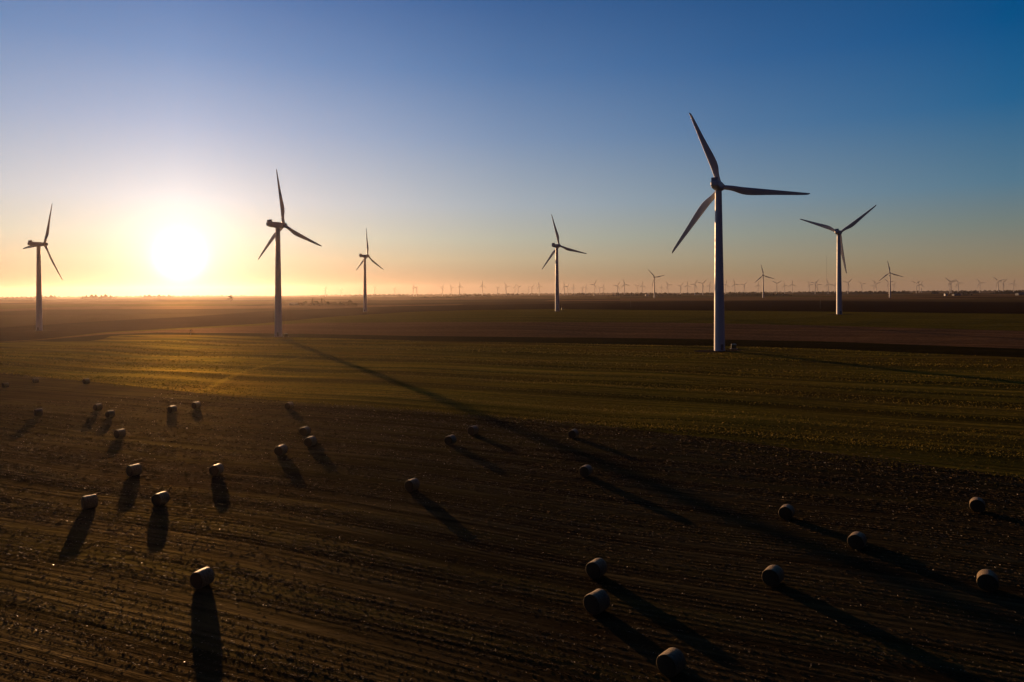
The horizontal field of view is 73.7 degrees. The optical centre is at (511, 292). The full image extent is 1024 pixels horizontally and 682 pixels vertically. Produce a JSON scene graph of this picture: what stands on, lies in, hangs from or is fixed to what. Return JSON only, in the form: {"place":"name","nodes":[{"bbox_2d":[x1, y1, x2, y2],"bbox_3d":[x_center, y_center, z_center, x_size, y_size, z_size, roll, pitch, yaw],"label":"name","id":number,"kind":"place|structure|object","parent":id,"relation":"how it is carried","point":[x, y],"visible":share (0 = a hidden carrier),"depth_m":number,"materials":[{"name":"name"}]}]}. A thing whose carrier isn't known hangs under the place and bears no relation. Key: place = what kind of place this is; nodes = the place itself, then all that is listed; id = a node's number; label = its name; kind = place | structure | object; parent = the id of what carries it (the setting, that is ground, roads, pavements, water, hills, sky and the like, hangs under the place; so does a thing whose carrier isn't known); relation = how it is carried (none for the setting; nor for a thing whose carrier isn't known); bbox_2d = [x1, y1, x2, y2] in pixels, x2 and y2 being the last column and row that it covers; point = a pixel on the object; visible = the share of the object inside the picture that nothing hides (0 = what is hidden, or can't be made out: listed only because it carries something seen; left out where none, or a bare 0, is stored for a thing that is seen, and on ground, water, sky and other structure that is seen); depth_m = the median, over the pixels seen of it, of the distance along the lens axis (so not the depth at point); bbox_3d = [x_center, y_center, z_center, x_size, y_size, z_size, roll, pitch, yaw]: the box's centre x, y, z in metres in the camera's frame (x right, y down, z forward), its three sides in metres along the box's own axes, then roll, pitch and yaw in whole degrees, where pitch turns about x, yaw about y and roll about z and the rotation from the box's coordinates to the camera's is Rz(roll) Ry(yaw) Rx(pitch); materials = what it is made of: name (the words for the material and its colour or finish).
{"place":"outdoors","nodes":[
{"label":"outdoors","id":0,"kind":"place"},
{"bbox_2d":[0,372,1023,681],"bbox_3d":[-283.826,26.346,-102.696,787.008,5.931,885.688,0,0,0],"label":"stubble field","id":1,"kind":"structure","parent":0,"point":[260,616],"depth_m":61.86,"materials":[{"name":"soil"}]},
{"bbox_2d":[1,382,8,387],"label":"straw bale","id":2,"kind":"object","parent":1,"relation":"on","point":[4,385],"visible":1,"depth_m":184.41},
{"bbox_2d":[32,378,38,382],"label":"straw bale","id":3,"kind":"object","parent":1,"relation":"on","point":[35,380],"visible":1,"depth_m":194.60},
{"bbox_2d":[33,408,42,415],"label":"straw bale","id":4,"kind":"object","parent":1,"relation":"on","point":[37,412],"visible":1,"depth_m":137.40},
{"bbox_2d":[82,378,89,383],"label":"straw bale","id":5,"kind":"object","parent":1,"relation":"on","point":[86,381],"visible":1,"depth_m":190.36},
{"bbox_2d":[81,494,97,509],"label":"straw bale","id":6,"kind":"object","parent":1,"relation":"on","point":[89,501],"visible":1,"depth_m":76.99},
{"bbox_2d":[93,403,102,410],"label":"straw bale","id":7,"kind":"object","parent":1,"relation":"on","point":[98,406],"visible":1,"depth_m":143.88},
{"bbox_2d":[105,410,114,417],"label":"straw bale","id":8,"kind":"object","parent":1,"relation":"on","point":[109,413],"visible":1,"depth_m":136.66},
{"bbox_2d":[113,429,125,437],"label":"straw bale","id":9,"kind":"object","parent":1,"relation":"on","point":[119,433],"visible":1,"depth_m":116.78},
{"bbox_2d":[126,464,141,475],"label":"straw bale","id":10,"kind":"object","parent":1,"relation":"on","point":[134,470],"visible":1,"depth_m":91.09},
{"bbox_2d":[151,491,169,505],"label":"straw bale","id":11,"kind":"object","parent":1,"relation":"on","point":[160,498],"visible":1,"depth_m":77.57},
{"bbox_2d":[167,405,176,412],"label":"straw bale","id":12,"kind":"object","parent":1,"relation":"on","point":[171,409],"visible":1,"depth_m":141.93},
{"bbox_2d":[191,401,200,408],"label":"straw bale","id":13,"kind":"object","parent":1,"relation":"on","point":[194,405],"visible":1,"depth_m":146.86},
{"bbox_2d":[190,567,214,588],"bbox_3d":[-25.234,23.192,55.621,1.468,1.380,1.319,0,0,22],"label":"straw bale","id":14,"kind":"object","parent":1,"relation":"on","point":[202,577],"visible":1,"depth_m":55.15},
{"bbox_2d":[209,463,223,475],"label":"straw bale","id":15,"kind":"object","parent":1,"relation":"on","point":[217,469],"visible":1,"depth_m":90.07},
{"bbox_2d":[274,444,287,455],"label":"straw bale","id":16,"kind":"object","parent":1,"relation":"on","point":[279,450],"visible":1,"depth_m":100.61},
{"bbox_2d":[284,402,293,409],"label":"straw bale","id":17,"kind":"object","parent":1,"relation":"on","point":[288,405],"visible":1,"depth_m":142.78},
{"bbox_2d":[299,426,310,435],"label":"straw bale","id":18,"kind":"object","parent":1,"relation":"on","point":[305,430],"visible":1,"depth_m":115.35},
{"bbox_2d":[304,436,316,446],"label":"straw bale","id":19,"kind":"object","parent":1,"relation":"on","point":[310,441],"visible":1,"depth_m":106.43},
{"bbox_2d":[404,478,419,491],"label":"straw bale","id":20,"kind":"object","parent":1,"relation":"on","point":[412,484],"visible":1,"depth_m":81.85},
{"bbox_2d":[444,435,456,444],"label":"straw bale","id":21,"kind":"object","parent":1,"relation":"on","point":[450,439],"visible":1,"depth_m":106.45},
{"bbox_2d":[467,425,478,434],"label":"straw bale","id":22,"kind":"object","parent":1,"relation":"on","point":[473,429],"visible":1,"depth_m":114.89},
{"bbox_2d":[568,429,578,437],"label":"straw bale","id":23,"kind":"object","parent":1,"relation":"on","point":[573,433],"visible":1,"depth_m":111.20},
{"bbox_2d":[579,464,592,476],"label":"straw bale","id":24,"kind":"object","parent":1,"relation":"on","point":[586,470],"visible":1,"depth_m":88.04},
{"bbox_2d":[583,589,609,614],"bbox_3d":[6.316,23.014,50.942,1.574,1.472,1.406,0,0,43],"label":"straw bale","id":25,"kind":"object","parent":1,"relation":"on","point":[596,601],"visible":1,"depth_m":50.49},
{"bbox_2d":[586,558,607,578],"bbox_3d":[7.118,23.137,57.385,1.471,1.420,1.298,0,0,37],"label":"straw bale","id":26,"kind":"object","parent":1,"relation":"on","point":[596,568],"visible":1,"depth_m":56.95},
{"bbox_2d":[656,647,685,677],"bbox_3d":[9.892,22.950,42.471,1.460,1.373,1.266,0,0,43],"label":"straw bale","id":27,"kind":"object","parent":1,"relation":"on","point":[670,662],"visible":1,"depth_m":42.08},
{"bbox_2d":[762,565,783,586],"bbox_3d":[21.139,22.884,55.295,1.459,1.408,1.362,0,0,39],"label":"straw bale","id":28,"kind":"object","parent":1,"relation":"on","point":[772,575],"visible":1,"depth_m":54.84},
{"bbox_2d":[778,504,794,519],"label":"straw bale","id":29,"kind":"object","parent":1,"relation":"on","point":[786,511],"visible":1,"depth_m":71.25},
{"bbox_2d":[847,531,866,549],"bbox_3d":[31.763,22.776,62.865,1.468,1.380,1.289,0,0,39],"label":"straw bale","id":30,"kind":"object","parent":1,"relation":"on","point":[856,540],"visible":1,"depth_m":62.42},
{"bbox_2d":[969,497,985,511],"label":"straw bale","id":31,"kind":"object","parent":1,"relation":"on","point":[977,504],"visible":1,"depth_m":73.19},
{"bbox_2d":[976,569,998,591],"bbox_3d":[37.648,22.736,54.049,1.452,1.358,1.348,0,0,35],"label":"straw bale","id":32,"kind":"object","parent":1,"relation":"on","point":[987,580],"visible":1,"depth_m":53.59},
{"bbox_2d":[0,335,1023,488],"bbox_3d":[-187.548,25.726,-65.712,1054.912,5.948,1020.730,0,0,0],"label":"grass field","id":33,"kind":"structure","parent":0,"point":[844,414],"depth_m":179.58,"materials":[{"name":"green plant"}]},
{"bbox_2d":[694,349,745,351],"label":"gravel pad","id":34,"kind":"object","parent":33,"relation":"on","point":[727,350],"visible":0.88,"depth_m":275.95,"materials":[{"name":"gravel"}]},
{"bbox_2d":[730,344,737,348],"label":"transformer","id":35,"kind":"object","parent":34,"relation":"on","point":[733,346],"visible":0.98,"depth_m":283.24,"materials":[{"name":"metal"}]},
{"bbox_2d":[672,113,809,350],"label":"wind turbine","id":36,"kind":"object","parent":34,"relation":"on","point":[718,186],"visible":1,"depth_m":275.75,"materials":[{"name":"white paint"}]},
{"bbox_2d":[0,291,1023,327],"bbox_3d":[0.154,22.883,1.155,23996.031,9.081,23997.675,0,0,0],"label":"fields","id":37,"kind":"structure","parent":0,"point":[17,312],"depth_m":1599.39,"materials":[{"name":"brown soil"}]},
{"bbox_2d":[411,294,491,297],"bbox_3d":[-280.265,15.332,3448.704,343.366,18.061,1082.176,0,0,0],"label":"woodland","id":38,"kind":"object","parent":37,"relation":"on","point":[465,295],"visible":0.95,"depth_m":3036.72,"materials":[{"name":"green plant"}]},
{"bbox_2d":[349,293,590,296],"bbox_3d":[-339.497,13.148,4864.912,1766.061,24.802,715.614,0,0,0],"label":"woodland","id":39,"kind":"object","parent":37,"relation":"on","point":[356,295],"visible":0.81,"depth_m":5013.60,"materials":[{"name":"green plant"}]},
{"bbox_2d":[0,290,1023,299],"bbox_3d":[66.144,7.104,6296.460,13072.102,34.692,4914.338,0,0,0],"label":"woodland","id":40,"kind":"object","parent":37,"relation":"on","point":[105,296],"visible":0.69,"depth_m":7285.97,"materials":[{"name":"green plant"}]},
{"bbox_2d":[650,272,663,297],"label":"wind turbine","id":41,"kind":"object","parent":37,"relation":"on","point":[654,282],"visible":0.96,"depth_m":2198.32,"materials":[{"name":"white paint"}]},
{"bbox_2d":[607,292,713,295],"bbox_3d":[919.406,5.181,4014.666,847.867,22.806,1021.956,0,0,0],"label":"woodland","id":42,"kind":"object","parent":37,"relation":"on","point":[656,294],"visible":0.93,"depth_m":3580.57,"materials":[{"name":"green plant"}]},
{"bbox_2d":[757,266,773,297],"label":"wind turbine","id":43,"kind":"object","parent":37,"relation":"on","point":[763,275],"visible":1,"depth_m":2048.61,"materials":[{"name":"white paint"}]},
{"bbox_2d":[724,291,843,295],"bbox_3d":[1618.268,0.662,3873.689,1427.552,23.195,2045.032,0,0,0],"label":"woodland","id":44,"kind":"object","parent":37,"relation":"on","point":[753,293],"visible":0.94,"depth_m":2987.36,"materials":[{"name":"green plant"}]},
{"bbox_2d":[879,261,902,297],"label":"wind turbine","id":45,"kind":"object","parent":37,"relation":"on","point":[889,280],"visible":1,"depth_m":1849.24,"materials":[{"name":"white paint"}]},
{"bbox_2d":[844,290,1023,293],"bbox_3d":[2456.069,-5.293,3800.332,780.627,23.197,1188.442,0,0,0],"label":"woodland","id":46,"kind":"object","parent":37,"relation":"on","point":[932,292],"visible":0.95,"depth_m":4074.31,"materials":[{"name":"green plant"}]},
{"bbox_2d":[0,301,1023,341],"bbox_3d":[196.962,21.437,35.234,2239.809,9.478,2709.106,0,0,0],"label":"plowed field","id":47,"kind":"structure","parent":0,"point":[19,333],"depth_m":742.08,"materials":[{"name":"soil"}]},
{"bbox_2d":[0,332,1023,357],"bbox_3d":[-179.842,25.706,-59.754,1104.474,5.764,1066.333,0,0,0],"label":"field verge","id":48,"kind":"structure","parent":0,"point":[977,351],"depth_m":326.04,"materials":[{"name":"plant"}]},
{"bbox_2d":[0,0,1023,296],"label":"sky","id":49,"kind":"structure","parent":0,"point":[156,134],"materials":[{"name":"blue"}]},
{"bbox_2d":[5,309,1023,341],"bbox_3d":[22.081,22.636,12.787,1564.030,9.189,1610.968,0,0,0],"label":"green field","id":50,"kind":"structure","parent":0,"point":[983,321],"depth_m":524.94,"materials":[{"name":"green plant"}]},
{"bbox_2d":[10,322,1023,348],"bbox_3d":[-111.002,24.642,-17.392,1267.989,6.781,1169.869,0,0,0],"label":"tan field","id":51,"kind":"structure","parent":0,"point":[957,337],"depth_m":396.74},
{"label":"gravel pad","id":52,"kind":"structure","parent":0,"visible":0},
{"bbox_2d":[23,205,62,330],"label":"wind turbine","id":53,"kind":"object","parent":52,"relation":"on","point":[38,245],"visible":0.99,"depth_m":525.78,"materials":[{"name":"white paint"}]},
{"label":"gravel pad","id":54,"kind":"structure","parent":0,"visible":0},
{"bbox_2d":[258,169,321,336],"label":"wind turbine","id":55,"kind":"object","parent":54,"relation":"on","point":[278,226],"visible":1,"depth_m":406.69,"materials":[{"name":"white paint"}]},
{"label":"gravel pad","id":56,"kind":"structure","parent":0,"visible":0},
{"bbox_2d":[357,230,382,311],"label":"wind turbine","id":57,"kind":"object","parent":56,"relation":"on","point":[365,287],"visible":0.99,"depth_m":814.75,"materials":[{"name":"white paint"}]},
{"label":"gravel pad","id":58,"kind":"structure","parent":0,"visible":0},
{"bbox_2d":[542,214,586,310],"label":"wind turbine","id":59,"kind":"object","parent":58,"relation":"on","point":[556,246],"visible":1,"depth_m":695.69,"materials":[{"name":"white paint"}]},
{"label":"gravel pad","id":60,"kind":"structure","parent":0,"visible":0},
{"bbox_2d":[800,205,875,313],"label":"wind turbine","id":61,"kind":"object","parent":60,"relation":"on","point":[840,250],"visible":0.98,"depth_m":556.74,"materials":[{"name":"white paint"}]}
]}

